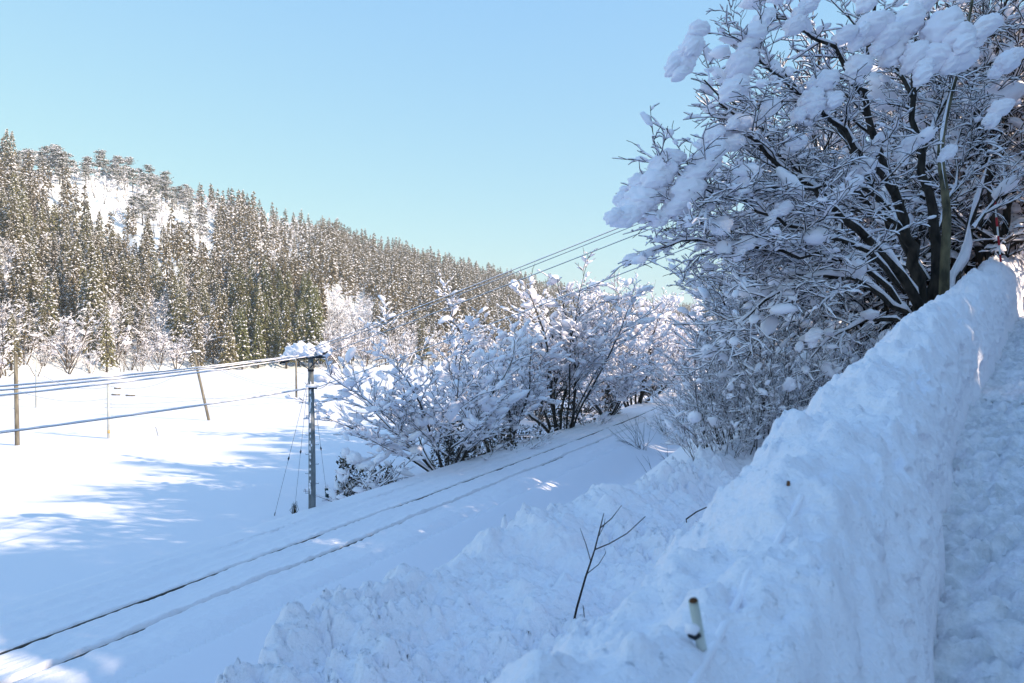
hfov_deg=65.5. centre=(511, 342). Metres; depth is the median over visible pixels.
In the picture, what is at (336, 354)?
bare tree
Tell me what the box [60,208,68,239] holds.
cedar tree
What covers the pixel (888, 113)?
bare tree
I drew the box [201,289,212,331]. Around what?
cedar tree
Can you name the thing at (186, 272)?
cedar tree
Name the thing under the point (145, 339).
bare tree
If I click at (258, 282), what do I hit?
cedar tree
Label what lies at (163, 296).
bare tree
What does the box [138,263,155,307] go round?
cedar tree
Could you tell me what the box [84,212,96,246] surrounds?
cedar tree
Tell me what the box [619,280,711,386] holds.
snowy tree
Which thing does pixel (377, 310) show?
cedar tree
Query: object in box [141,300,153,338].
cedar tree
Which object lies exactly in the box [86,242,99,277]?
cedar tree
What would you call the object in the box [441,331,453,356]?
bare tree
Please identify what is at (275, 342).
cedar tree
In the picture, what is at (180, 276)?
cedar tree
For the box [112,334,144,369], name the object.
bare tree
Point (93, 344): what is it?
cedar tree
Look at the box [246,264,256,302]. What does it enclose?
cedar tree
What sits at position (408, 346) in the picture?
bare tree
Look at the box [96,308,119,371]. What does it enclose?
cedar tree
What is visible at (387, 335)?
cedar tree
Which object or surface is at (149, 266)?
cedar tree
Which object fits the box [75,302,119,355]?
bare tree
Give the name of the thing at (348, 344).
bare tree
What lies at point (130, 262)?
cedar tree
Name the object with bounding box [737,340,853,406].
shrub
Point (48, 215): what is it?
cedar tree
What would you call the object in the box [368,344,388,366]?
bare tree
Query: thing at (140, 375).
power line
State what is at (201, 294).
cedar tree
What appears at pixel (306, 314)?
cedar tree
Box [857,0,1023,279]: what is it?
bare tree
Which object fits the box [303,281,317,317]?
cedar tree
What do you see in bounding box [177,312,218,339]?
bare tree
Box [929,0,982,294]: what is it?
bare tree
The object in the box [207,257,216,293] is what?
cedar tree
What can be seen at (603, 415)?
scrub
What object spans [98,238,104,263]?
cedar tree
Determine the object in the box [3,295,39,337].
bare tree
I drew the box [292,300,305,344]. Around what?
cedar tree
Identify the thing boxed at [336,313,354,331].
bare tree
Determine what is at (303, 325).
cedar tree
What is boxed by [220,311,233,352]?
cedar tree
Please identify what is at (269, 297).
cedar tree
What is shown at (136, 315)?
cedar tree
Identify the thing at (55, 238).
cedar tree
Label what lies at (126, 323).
cedar tree
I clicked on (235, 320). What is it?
cedar tree
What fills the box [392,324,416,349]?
bare tree
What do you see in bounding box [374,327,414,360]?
bare tree
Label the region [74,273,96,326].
cedar tree
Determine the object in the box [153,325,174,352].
bare tree
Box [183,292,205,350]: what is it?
cedar tree
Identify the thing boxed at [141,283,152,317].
cedar tree
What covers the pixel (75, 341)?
bare tree
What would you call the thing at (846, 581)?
snow bank
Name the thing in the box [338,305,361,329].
bare tree
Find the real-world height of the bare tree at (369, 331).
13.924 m
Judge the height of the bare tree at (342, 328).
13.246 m
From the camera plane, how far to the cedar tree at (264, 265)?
275.43 m
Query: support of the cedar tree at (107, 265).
on the hill
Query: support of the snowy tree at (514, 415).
on the snow field
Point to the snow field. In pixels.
(84, 504)
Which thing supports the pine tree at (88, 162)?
on the hill
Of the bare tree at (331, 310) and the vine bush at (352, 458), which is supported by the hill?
the bare tree at (331, 310)
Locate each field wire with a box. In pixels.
[120,386,290,404]
[146,391,334,398]
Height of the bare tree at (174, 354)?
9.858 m
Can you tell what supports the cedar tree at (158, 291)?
on the hill
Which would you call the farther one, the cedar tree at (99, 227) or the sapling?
the cedar tree at (99, 227)
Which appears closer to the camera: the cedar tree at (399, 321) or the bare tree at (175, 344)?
the bare tree at (175, 344)
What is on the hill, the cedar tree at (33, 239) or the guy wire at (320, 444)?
the cedar tree at (33, 239)
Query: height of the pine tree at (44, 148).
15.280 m
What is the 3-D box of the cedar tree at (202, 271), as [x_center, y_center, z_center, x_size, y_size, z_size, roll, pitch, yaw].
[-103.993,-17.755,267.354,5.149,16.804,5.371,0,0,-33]
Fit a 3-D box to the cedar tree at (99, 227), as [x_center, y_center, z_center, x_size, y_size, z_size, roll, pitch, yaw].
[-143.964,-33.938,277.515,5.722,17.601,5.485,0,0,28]
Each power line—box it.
[0,355,298,390]
[0,355,314,395]
[0,356,288,386]
[309,115,894,349]
[313,120,895,350]
[331,144,861,351]
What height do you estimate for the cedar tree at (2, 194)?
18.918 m
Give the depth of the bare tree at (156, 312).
232.97 m
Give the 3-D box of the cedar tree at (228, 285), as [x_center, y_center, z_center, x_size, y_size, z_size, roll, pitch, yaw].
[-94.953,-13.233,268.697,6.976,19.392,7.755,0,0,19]
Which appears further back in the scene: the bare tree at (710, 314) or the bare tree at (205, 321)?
the bare tree at (205, 321)
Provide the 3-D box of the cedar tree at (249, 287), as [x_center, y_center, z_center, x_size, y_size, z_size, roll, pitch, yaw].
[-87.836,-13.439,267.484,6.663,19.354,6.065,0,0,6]
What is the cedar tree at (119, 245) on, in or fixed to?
on the hill
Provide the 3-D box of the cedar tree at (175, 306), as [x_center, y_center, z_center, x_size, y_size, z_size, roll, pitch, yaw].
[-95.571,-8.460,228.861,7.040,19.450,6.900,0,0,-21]
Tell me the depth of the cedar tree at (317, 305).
255.74 m
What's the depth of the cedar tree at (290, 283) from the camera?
285.08 m
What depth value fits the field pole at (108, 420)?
61.94 m
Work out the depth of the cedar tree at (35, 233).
251.84 m
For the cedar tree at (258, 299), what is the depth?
244.07 m
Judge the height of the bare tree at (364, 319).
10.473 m
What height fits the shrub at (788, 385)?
2.302 m
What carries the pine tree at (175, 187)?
on the hill
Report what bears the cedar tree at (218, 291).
on the hill
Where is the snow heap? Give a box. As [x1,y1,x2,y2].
[214,428,769,682]
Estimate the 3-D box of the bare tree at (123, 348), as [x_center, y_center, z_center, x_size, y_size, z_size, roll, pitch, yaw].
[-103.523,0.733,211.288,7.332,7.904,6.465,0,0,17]
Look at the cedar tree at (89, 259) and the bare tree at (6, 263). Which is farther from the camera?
the cedar tree at (89, 259)
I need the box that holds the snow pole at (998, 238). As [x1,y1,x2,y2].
[994,202,1001,261]
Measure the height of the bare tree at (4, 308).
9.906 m
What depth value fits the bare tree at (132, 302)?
231.92 m
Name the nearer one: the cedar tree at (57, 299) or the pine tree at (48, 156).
the cedar tree at (57, 299)
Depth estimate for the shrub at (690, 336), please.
19.49 m
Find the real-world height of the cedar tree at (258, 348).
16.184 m
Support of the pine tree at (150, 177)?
on the hill
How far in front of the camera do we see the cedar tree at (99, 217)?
282.92 m
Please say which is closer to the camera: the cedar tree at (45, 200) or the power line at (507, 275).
the power line at (507, 275)
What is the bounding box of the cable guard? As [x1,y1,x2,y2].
[324,484,328,499]
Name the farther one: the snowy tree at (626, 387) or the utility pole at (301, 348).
the snowy tree at (626, 387)
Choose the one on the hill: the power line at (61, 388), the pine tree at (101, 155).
the pine tree at (101, 155)
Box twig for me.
[686,507,706,522]
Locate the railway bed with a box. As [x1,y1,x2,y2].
[0,378,699,682]
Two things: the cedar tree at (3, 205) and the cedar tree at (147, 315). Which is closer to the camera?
the cedar tree at (147, 315)
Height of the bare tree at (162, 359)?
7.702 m
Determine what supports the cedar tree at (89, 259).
on the hill
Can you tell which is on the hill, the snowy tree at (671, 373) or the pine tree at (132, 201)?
the pine tree at (132, 201)
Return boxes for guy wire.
[274,390,305,515]
[295,384,307,505]
[314,396,326,494]
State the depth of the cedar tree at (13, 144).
342.89 m
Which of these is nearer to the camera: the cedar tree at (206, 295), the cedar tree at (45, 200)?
the cedar tree at (206, 295)
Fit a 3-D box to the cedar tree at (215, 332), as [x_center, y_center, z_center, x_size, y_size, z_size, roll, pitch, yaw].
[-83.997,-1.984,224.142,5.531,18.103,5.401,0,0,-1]
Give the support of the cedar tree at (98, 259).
on the hill
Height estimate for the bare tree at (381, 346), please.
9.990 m
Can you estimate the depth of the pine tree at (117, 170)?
384.09 m
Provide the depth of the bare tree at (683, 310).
26.69 m
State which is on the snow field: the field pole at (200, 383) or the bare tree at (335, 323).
the field pole at (200, 383)
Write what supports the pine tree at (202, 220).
on the hill
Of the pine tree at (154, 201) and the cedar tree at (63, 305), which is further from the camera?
the pine tree at (154, 201)
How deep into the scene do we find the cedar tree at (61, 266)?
230.79 m
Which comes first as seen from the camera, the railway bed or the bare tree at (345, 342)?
the railway bed
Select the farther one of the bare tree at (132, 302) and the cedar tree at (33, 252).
the bare tree at (132, 302)
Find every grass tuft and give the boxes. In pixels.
[609,419,656,449]
[651,407,682,433]
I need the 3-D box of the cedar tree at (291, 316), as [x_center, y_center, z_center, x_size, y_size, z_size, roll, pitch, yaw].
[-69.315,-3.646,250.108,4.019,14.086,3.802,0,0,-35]
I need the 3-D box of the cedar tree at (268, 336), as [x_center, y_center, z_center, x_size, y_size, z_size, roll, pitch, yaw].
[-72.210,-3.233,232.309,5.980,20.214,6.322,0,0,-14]
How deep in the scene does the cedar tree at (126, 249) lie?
279.01 m
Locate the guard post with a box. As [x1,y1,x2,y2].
[684,597,706,651]
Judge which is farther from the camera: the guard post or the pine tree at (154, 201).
the pine tree at (154, 201)
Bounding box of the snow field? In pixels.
[0,356,840,682]
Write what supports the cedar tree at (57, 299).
on the hill
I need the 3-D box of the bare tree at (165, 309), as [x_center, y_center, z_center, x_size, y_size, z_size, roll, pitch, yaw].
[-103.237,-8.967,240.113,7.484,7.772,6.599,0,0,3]
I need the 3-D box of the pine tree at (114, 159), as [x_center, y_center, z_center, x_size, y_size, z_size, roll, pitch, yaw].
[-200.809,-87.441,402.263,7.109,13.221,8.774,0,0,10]
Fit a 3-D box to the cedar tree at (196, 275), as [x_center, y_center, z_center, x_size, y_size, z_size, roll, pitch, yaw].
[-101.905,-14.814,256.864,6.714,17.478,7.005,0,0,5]
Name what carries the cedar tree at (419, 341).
on the hill
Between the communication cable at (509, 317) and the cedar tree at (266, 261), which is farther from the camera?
the cedar tree at (266, 261)
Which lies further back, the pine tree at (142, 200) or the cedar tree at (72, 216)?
the pine tree at (142, 200)
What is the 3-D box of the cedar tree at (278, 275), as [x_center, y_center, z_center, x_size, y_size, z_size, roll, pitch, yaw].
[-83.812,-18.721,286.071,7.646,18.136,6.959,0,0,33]
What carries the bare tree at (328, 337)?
on the hill
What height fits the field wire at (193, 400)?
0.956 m
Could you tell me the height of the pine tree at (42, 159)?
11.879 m
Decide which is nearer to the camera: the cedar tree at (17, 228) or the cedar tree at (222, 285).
the cedar tree at (17, 228)
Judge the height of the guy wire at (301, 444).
6.491 m
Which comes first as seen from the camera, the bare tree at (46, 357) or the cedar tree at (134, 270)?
the bare tree at (46, 357)
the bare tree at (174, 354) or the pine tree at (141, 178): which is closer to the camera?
the bare tree at (174, 354)
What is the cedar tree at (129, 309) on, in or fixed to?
on the hill
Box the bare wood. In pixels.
[6,150,713,357]
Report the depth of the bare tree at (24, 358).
168.32 m
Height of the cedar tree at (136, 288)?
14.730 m
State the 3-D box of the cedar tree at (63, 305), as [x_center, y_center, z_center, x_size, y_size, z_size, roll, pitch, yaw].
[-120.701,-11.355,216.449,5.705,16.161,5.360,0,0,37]
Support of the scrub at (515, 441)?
on the snow field
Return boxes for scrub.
[443,433,516,461]
[460,427,551,453]
[495,423,560,445]
[549,407,615,425]
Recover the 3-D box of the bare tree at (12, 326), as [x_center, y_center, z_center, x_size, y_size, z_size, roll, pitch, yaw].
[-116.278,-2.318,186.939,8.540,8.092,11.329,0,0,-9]
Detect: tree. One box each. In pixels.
[0,175,10,199]
[0,176,7,215]
[0,187,6,220]
[0,194,8,234]
[0,197,19,253]
[0,227,4,253]
[0,237,21,270]
[0,250,11,282]
[0,259,5,305]
[0,268,7,319]
[0,298,19,327]
[0,301,21,343]
[0,308,18,339]
[0,311,23,370]
[0,313,28,360]
[0,329,15,377]
[0,343,29,376]
[1,129,13,170]
[2,251,33,317]
[2,258,22,282]
[3,155,26,172]
[3,193,25,247]
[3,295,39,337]
[3,315,22,338]
[4,241,30,266]
[5,218,17,260]
[6,270,15,298]
[7,131,20,175]
[7,171,17,200]
[8,172,24,218]
[8,318,52,364]
[12,274,28,329]
[13,237,28,280]
[14,150,23,165]
[17,172,31,217]
[17,189,32,241]
[17,255,45,319]
[17,303,38,352]
[18,148,41,177]
[20,218,34,249]
[20,347,49,375]
[22,245,38,295]
[24,232,51,260]
[27,178,37,216]
[27,212,34,239]
[27,245,39,288]
[27,338,61,366]
[28,234,44,273]
[30,218,44,258]
[32,205,36,220]
[33,197,51,242]
[33,276,62,343]
[34,145,49,160]
[34,156,49,174]
[34,271,49,315]
[34,321,96,369]
[35,150,47,168]
[35,203,51,250]
[35,231,52,288]
[36,303,51,348]
[37,219,50,262]
[39,188,50,220]
[40,301,98,362]
[40,320,62,361]
[40,330,91,373]
[42,204,53,233]
[45,144,63,173]
[47,146,63,180]
[48,201,62,248]
[48,239,58,274]
[48,261,64,304]
[49,272,62,321]
[50,233,59,269]
[50,310,73,339]
[50,325,95,356]
[51,157,72,180]
[52,151,71,184]
[55,226,79,243]
[55,257,64,284]
[59,225,69,255]
[59,226,72,268]
[59,242,80,296]
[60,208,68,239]
[60,271,74,325]
[62,269,78,328]
[63,150,77,172]
[65,249,83,303]
[66,203,82,243]
[71,238,85,282]
[73,261,91,315]
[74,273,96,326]
[74,307,95,337]
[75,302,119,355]
[78,200,94,238]
[78,213,94,257]
[78,263,105,330]
[78,343,103,372]
[79,156,97,180]
[79,165,91,181]
[79,303,96,358]
[80,230,86,258]
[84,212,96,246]
[84,239,96,283]
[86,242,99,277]
[90,245,107,304]
[91,229,101,272]
[92,150,110,178]
[92,331,118,366]
[94,211,106,251]
[94,287,118,316]
[95,220,105,255]
[96,159,111,176]
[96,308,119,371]
[97,296,111,335]
[97,305,111,348]
[98,232,105,258]
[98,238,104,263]
[98,254,117,309]
[98,305,133,360]
[103,230,120,263]
[104,228,120,254]
[105,158,119,172]
[105,237,120,294]
[107,256,115,293]
[107,300,123,318]
[108,162,125,190]
[109,155,128,175]
[109,256,117,291]
[111,303,123,326]
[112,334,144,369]
[113,233,122,261]
[113,285,124,321]
[114,253,135,306]
[114,301,135,352]
[115,317,138,338]
[115,335,136,358]
[117,347,128,370]
[119,230,132,264]
[119,296,134,331]
[120,156,137,176]
[120,195,144,220]
[120,296,152,323]
[121,168,140,194]
[123,341,158,365]
[127,254,134,282]
[127,325,152,362]
[128,254,143,290]
[128,262,142,304]
[128,291,138,321]
[129,239,138,274]
[130,275,142,312]
[131,304,140,337]
[132,192,149,225]
[132,317,169,353]
[133,347,150,370]
[135,168,147,184]
[135,230,156,277]
[135,310,146,348]
[136,306,169,340]
[137,173,148,191]
[137,291,169,314]
[138,216,157,259]
[138,233,154,275]
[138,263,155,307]
[139,288,175,326]
[141,173,161,201]
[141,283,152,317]
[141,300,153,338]
[141,324,174,362]
[141,343,170,370]
[142,199,158,225]
[142,258,153,294]
[143,164,155,183]
[147,326,171,357]
[150,197,160,210]
[151,255,161,289]
[153,267,164,304]
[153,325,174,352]
[159,170,173,182]
[159,178,174,207]
[159,239,173,288]
[159,302,169,316]
[161,268,175,310]
[163,330,189,355]
[164,262,177,298]
[164,334,193,368]
[165,274,182,328]
[166,192,180,207]
[168,280,190,341]
[169,290,190,349]
[170,335,191,363]
[172,186,179,204]
[175,186,186,208]
[175,222,188,238]
[176,258,189,301]
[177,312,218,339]
[178,190,190,211]
[180,201,197,218]
[181,184,192,198]
[181,250,189,290]
[181,280,188,308]
[182,322,214,365]
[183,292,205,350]
[185,278,203,304]
[187,253,203,293]
[188,255,194,279]
[188,270,203,309]
[188,308,220,335]
[188,318,206,366]
[190,213,211,244]
[193,300,205,327]
[194,210,206,224]
[195,265,207,307]
[195,282,208,322]
[199,321,222,356]
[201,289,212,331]
[203,269,211,302]
[204,304,221,363]
[206,271,212,297]
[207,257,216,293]
[210,292,227,348]
[211,278,221,305]
[213,268,225,302]
[213,287,225,319]
[217,316,238,369]
[218,288,230,336]
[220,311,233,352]
[224,275,233,302]
[226,261,238,298]
[226,280,235,314]
[231,278,248,318]
[231,311,235,337]
[232,304,238,328]
[232,304,245,363]
[233,307,252,369]
[236,261,245,288]
[236,268,246,300]
[243,294,256,352]
[244,268,253,290]
[244,275,254,311]
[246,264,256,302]
[249,292,266,339]
[250,289,255,310]
[250,315,268,367]
[252,285,262,319]
[254,278,261,297]
[256,255,270,282]
[256,297,274,357]
[259,260,268,296]
[259,290,268,322]
[262,272,275,319]
[266,275,281,322]
[266,308,273,355]
[271,298,280,331]
[272,315,279,347]
[272,321,282,360]
[273,266,282,296]
[275,301,297,368]
[276,275,284,306]
[276,280,284,315]
[276,301,289,351]
[281,270,296,310]
[285,295,534,471]
[286,271,294,297]
[288,293,295,319]
[290,309,293,330]
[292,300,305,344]
[293,308,306,339]
[293,314,306,365]
[293,323,343,363]
[297,273,306,305]
[299,294,305,316]
[300,282,307,308]
[302,301,328,367]
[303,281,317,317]
[304,269,313,293]
[304,275,312,303]
[304,296,321,343]
[307,288,324,341]
[310,331,360,367]
[314,284,326,330]
[315,343,343,366]
[320,321,355,363]
[322,307,344,333]
[323,321,350,355]
[324,307,348,338]
[325,315,348,334]
[326,319,352,357]
[328,303,346,326]
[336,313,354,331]
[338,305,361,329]
[339,329,357,364]
[339,335,367,352]
[340,319,363,360]
[344,309,381,358]
[352,332,379,366]
[354,312,368,330]
[356,318,385,347]
[368,299,380,334]
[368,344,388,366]
[370,331,399,364]
[371,333,394,361]
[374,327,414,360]
[378,295,395,336]
[378,306,390,345]
[383,320,402,340]
[384,325,392,352]
[385,334,403,360]
[390,306,403,342]
[390,340,415,366]
[391,310,413,333]
[391,336,413,360]
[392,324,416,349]
[397,322,417,345]
[400,331,423,362]
[402,334,416,364]
[414,311,423,344]
[414,318,431,365]
[420,324,449,359]
[425,334,445,361]
[428,317,437,341]
[430,309,568,455]
[434,248,661,432]
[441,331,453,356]
[496,341,562,420]
[536,307,677,414]
[545,274,718,406]
[552,369,656,412]
[603,0,1023,390]
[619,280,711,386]
[622,314,705,396]
[652,200,863,360]
[675,251,746,332]
[675,261,847,368]
[684,232,876,368]
[691,125,1023,360]
[694,147,894,325]
[695,9,992,357]
[698,53,908,355]
[699,271,777,360]
[732,0,1023,343]
[829,8,1023,328]
[834,0,1023,271]
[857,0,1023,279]
[858,65,1023,268]
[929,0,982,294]
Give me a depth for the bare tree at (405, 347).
260.91 m
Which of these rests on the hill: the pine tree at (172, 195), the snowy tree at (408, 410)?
the pine tree at (172, 195)
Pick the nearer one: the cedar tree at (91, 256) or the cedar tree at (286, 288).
the cedar tree at (91, 256)
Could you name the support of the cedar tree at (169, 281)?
on the hill
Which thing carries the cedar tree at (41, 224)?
on the hill
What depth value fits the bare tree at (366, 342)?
243.34 m
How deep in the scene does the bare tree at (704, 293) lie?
23.10 m
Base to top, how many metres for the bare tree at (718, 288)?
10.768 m
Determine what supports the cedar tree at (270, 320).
on the hill
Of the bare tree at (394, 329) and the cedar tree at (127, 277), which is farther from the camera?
the bare tree at (394, 329)
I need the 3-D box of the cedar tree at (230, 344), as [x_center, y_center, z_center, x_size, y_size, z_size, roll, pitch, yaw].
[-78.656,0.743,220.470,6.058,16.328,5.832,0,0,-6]
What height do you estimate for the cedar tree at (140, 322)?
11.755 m
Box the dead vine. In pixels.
[290,501,298,513]
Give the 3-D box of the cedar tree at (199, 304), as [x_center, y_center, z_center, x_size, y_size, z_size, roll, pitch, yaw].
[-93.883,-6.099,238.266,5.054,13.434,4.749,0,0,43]
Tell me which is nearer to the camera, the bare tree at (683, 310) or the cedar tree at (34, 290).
the bare tree at (683, 310)
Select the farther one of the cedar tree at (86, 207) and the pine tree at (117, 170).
the pine tree at (117, 170)
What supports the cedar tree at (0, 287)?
on the hill
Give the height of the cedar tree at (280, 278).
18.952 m
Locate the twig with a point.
(694, 513)
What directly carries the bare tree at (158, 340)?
on the hill
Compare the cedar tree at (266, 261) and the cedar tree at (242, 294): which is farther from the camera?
the cedar tree at (266, 261)
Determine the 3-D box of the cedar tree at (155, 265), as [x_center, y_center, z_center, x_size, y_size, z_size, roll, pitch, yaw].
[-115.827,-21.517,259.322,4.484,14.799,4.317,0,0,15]
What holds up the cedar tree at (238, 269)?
on the hill
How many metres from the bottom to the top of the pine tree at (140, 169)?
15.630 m
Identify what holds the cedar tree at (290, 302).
on the hill
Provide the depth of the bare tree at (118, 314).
232.40 m
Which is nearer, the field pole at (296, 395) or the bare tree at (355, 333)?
the field pole at (296, 395)
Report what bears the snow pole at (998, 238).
on the snow bank
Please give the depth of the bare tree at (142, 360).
202.46 m
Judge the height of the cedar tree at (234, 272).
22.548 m
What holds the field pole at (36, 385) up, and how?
on the snow field
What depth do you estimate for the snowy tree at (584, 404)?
85.47 m
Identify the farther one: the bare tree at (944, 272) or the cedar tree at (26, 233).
the cedar tree at (26, 233)
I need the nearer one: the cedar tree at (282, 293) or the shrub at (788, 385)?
the shrub at (788, 385)
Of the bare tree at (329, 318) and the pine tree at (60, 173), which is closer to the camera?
the bare tree at (329, 318)
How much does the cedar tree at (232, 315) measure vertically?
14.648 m
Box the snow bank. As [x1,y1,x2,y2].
[492,253,1023,682]
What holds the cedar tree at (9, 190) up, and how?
on the hill
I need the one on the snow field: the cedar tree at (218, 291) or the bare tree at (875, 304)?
the bare tree at (875, 304)
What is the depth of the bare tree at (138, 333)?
216.84 m
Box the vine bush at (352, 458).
[304,446,425,501]
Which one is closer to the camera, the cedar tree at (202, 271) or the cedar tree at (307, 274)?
the cedar tree at (202, 271)
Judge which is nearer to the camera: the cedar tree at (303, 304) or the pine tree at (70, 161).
the cedar tree at (303, 304)
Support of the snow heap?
on the snow field
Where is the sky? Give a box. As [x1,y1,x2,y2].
[0,0,1023,306]
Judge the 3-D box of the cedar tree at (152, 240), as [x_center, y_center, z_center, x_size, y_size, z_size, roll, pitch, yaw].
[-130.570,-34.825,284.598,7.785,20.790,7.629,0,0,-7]
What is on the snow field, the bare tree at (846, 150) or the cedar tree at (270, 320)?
the bare tree at (846, 150)
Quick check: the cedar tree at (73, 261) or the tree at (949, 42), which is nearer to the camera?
the tree at (949, 42)
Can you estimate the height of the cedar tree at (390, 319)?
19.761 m
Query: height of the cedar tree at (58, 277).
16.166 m
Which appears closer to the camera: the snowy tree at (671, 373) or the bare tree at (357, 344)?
the snowy tree at (671, 373)
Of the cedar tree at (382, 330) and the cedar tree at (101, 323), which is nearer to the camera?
the cedar tree at (101, 323)
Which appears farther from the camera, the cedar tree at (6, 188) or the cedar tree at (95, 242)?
the cedar tree at (6, 188)
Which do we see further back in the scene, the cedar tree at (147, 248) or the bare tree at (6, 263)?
the cedar tree at (147, 248)
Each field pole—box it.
[13,354,19,444]
[35,358,36,407]
[107,384,134,438]
[186,350,209,419]
[295,361,297,397]
[335,362,347,399]
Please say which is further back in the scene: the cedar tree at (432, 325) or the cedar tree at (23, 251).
the cedar tree at (432, 325)
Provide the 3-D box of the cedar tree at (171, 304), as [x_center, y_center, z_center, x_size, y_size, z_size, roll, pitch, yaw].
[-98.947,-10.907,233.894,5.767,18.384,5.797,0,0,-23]
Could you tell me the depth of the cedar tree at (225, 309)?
248.86 m
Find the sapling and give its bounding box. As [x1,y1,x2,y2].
[573,505,645,618]
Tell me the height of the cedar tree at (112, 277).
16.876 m
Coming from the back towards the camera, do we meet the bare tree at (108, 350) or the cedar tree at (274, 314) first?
the cedar tree at (274, 314)
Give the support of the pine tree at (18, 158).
on the hill
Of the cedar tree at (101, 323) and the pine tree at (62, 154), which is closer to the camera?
the cedar tree at (101, 323)
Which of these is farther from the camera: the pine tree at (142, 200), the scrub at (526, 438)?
the pine tree at (142, 200)
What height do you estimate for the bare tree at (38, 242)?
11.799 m
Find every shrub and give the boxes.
[626,327,839,454]
[628,304,875,446]
[638,327,841,443]
[640,399,770,460]
[657,297,871,426]
[666,281,911,377]
[668,283,871,397]
[670,364,781,407]
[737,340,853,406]
[740,322,892,375]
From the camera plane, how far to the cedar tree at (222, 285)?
278.09 m
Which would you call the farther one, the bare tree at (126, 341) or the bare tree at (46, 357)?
the bare tree at (126, 341)
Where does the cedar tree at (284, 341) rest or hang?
on the hill
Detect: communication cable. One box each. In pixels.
[0,387,308,433]
[315,175,864,387]
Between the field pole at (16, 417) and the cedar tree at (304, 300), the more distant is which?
the cedar tree at (304, 300)
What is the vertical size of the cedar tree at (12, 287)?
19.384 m
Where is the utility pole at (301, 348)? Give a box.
[279,340,332,508]
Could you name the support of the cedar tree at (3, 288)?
on the hill
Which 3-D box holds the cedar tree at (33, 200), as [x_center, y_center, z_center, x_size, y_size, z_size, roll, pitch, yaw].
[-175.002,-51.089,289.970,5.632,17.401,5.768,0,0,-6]
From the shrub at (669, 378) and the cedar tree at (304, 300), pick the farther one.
the cedar tree at (304, 300)
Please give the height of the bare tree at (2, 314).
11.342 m
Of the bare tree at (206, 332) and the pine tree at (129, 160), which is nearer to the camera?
the bare tree at (206, 332)
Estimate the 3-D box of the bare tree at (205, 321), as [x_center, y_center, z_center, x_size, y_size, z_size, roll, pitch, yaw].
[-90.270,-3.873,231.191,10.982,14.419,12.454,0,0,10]
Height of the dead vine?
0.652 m
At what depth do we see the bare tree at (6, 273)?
217.82 m
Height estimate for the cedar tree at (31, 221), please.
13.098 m
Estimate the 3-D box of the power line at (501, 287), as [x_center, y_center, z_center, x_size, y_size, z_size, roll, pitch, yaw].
[10.774,-6.323,24.110,37.039,13.576,0.035,0,0,17]
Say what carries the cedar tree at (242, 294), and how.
on the hill
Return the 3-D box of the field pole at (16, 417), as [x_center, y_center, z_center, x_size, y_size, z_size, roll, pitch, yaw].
[-37.580,4.564,60.417,0.799,7.488,0.395,0,0,37]
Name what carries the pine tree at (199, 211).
on the hill
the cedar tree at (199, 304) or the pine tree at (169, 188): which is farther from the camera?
the pine tree at (169, 188)
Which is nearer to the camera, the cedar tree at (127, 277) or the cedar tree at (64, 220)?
the cedar tree at (127, 277)
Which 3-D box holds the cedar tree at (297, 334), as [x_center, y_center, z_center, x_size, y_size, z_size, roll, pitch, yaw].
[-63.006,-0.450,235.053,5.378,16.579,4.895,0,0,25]
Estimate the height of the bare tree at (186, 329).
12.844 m
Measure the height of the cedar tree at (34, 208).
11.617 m
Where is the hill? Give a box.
[0,171,667,377]
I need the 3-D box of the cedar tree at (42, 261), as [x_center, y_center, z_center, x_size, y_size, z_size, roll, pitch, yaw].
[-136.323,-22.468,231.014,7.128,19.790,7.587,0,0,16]
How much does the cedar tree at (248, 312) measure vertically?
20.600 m
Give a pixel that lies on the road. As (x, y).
(980, 628)
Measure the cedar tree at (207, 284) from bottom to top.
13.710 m
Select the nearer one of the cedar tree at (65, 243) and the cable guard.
the cable guard
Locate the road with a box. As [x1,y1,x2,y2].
[933,311,1023,682]
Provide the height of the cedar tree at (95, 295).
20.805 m
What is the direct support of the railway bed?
on the snow field
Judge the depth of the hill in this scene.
267.82 m
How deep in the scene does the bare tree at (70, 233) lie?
269.81 m
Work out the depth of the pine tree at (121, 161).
397.27 m
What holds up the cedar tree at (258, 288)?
on the hill
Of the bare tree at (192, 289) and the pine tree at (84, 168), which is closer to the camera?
the bare tree at (192, 289)
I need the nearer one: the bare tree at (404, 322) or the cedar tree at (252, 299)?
the cedar tree at (252, 299)
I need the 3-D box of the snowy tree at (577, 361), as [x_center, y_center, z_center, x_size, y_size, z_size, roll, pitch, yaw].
[3.185,-0.041,57.108,17.722,13.500,11.540,0,0,-24]
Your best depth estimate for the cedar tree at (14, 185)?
264.46 m
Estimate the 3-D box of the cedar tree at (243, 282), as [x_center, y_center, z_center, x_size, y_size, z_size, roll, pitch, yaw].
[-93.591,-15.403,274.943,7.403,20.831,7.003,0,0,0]
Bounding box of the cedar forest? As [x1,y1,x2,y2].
[0,137,723,353]
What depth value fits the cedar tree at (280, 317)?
240.84 m
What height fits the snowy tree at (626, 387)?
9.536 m
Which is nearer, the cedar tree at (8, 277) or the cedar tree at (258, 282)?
the cedar tree at (8, 277)
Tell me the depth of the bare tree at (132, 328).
224.03 m
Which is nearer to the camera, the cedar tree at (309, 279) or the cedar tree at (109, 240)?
the cedar tree at (109, 240)
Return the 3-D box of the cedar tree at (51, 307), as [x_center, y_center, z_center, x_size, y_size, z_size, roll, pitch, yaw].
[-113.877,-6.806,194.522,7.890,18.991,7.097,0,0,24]
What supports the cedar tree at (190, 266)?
on the hill
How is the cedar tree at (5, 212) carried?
on the hill
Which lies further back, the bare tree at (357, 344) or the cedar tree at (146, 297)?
the bare tree at (357, 344)
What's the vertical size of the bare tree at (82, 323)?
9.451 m

